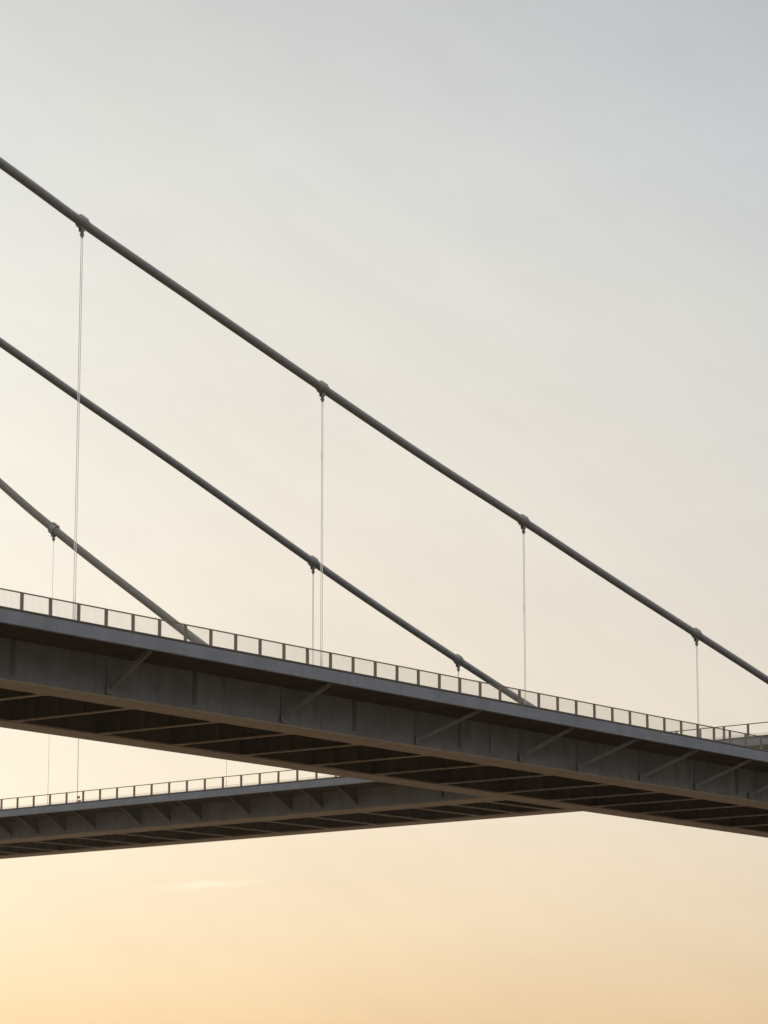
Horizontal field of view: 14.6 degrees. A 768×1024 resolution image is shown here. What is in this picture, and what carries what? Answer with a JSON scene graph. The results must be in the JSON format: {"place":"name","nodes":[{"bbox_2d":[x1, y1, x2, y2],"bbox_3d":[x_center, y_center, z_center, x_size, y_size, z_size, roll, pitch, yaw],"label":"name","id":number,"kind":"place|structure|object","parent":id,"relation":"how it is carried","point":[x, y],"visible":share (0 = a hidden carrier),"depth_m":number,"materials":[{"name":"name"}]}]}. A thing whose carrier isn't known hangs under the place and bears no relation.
{"place":"outdoors","nodes":[
{"label":"outdoors","id":0,"kind":"place"},
{"bbox_2d":[0,478,207,644],"bbox_3d":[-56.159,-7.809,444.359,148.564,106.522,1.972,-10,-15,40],"label":"cable","id":1,"kind":"object","parent":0,"point":[53,528],"visible":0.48,"depth_m":427.91,"materials":[{"name":"grey paint"}]},
{"bbox_2d":[47,535,54,804],"bbox_3d":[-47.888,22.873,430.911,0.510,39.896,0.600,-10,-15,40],"label":"suspender cable","id":2,"kind":"object","parent":1,"relation":"hanging from","point":[53,538],"visible":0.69,"depth_m":433.37,"materials":[{"name":"metal"}]},
{"bbox_2d":[0,735,767,858],"bbox_3d":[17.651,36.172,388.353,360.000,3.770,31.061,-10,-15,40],"label":"suspension bridge","id":3,"kind":"structure","parent":1,"relation":"hanging from","point":[323,805],"depth_m":410.75,"materials":[{"name":"paint"}]},
{"bbox_2d":[76,739,80,801],"bbox_3d":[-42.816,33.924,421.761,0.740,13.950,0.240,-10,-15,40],"label":"suspender cable","id":4,"kind":"object","parent":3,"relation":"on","point":[78,797],"visible":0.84,"depth_m":421.08,"materials":[{"name":"metal"}]},
{"bbox_2d":[0,722,767,809],"bbox_3d":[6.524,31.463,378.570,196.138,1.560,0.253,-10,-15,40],"label":"railing","id":5,"kind":"object","parent":3,"relation":"on","point":[165,792],"visible":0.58,"depth_m":406.29,"materials":[{"name":"metal"}]},
{"bbox_2d":[0,157,767,683],"bbox_3d":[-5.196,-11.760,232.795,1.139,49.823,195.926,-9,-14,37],"label":"cable","id":6,"kind":"object","parent":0,"point":[320,387],"visible":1,"depth_m":234.99,"materials":[{"name":"paint"}]},
{"bbox_2d":[73,229,84,614],"bbox_3d":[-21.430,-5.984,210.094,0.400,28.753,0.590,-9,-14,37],"label":"suspender cable","id":7,"kind":"object","parent":6,"relation":"hanging from","point":[81,234],"visible":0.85,"depth_m":210.19,"materials":[{"name":"metal"}]},
{"bbox_2d":[320,394,324,649],"bbox_3d":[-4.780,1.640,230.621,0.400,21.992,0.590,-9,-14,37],"label":"suspender cable","id":8,"kind":"object","parent":6,"relation":"hanging from","point":[322,399],"visible":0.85,"depth_m":230.99,"materials":[{"name":"metal"}]},
{"bbox_2d":[0,606,767,837],"bbox_3d":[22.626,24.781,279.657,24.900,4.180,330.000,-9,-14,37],"label":"suspension bridge","id":9,"kind":"structure","parent":6,"relation":"hanging from","point":[59,676],"depth_m":239.06,"materials":[{"name":"paint"}]},
{"bbox_2d":[0,337,536,706],"bbox_3d":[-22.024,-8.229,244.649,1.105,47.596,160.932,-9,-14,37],"label":"cable","id":10,"kind":"object","parent":9,"relation":"attached to","point":[312,561],"visible":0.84,"depth_m":256.29,"materials":[{"name":"paint"}]},
{"bbox_2d":[311,567,314,663],"bbox_3d":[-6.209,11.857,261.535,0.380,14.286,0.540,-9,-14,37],"label":"suspender cable","id":11,"kind":"object","parent":10,"relation":"hanging from","point":[313,571],"visible":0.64,"depth_m":262.15,"materials":[{"name":"metal"}]},
{"bbox_2d":[0,588,767,750],"bbox_3d":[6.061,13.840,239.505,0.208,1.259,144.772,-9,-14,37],"label":"railing","id":12,"kind":"object","parent":9,"relation":"on","point":[182,630],"visible":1,"depth_m":231.25,"materials":[{"name":"metal"}]},
{"bbox_2d":[522,527,525,703],"bbox_3d":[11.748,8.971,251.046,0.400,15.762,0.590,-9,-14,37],"label":"suspender cable","id":13,"kind":"object","parent":6,"relation":"hanging from","point":[523,530],"visible":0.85,"depth_m":251.37,"materials":[{"name":"metal"}]},
{"bbox_2d":[694,639,698,723],"bbox_3d":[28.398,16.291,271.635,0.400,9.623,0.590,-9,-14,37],"label":"suspender cable","id":14,"kind":"object","parent":6,"relation":"hanging from","point":[696,643],"visible":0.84,"depth_m":272.01,"materials":[{"name":"metal"}]},
{"bbox_2d":[0,0,767,1023],"label":"sky","id":15,"kind":"structure","parent":0,"point":[527,240],"materials":[{"name":"beige"}]}
]}

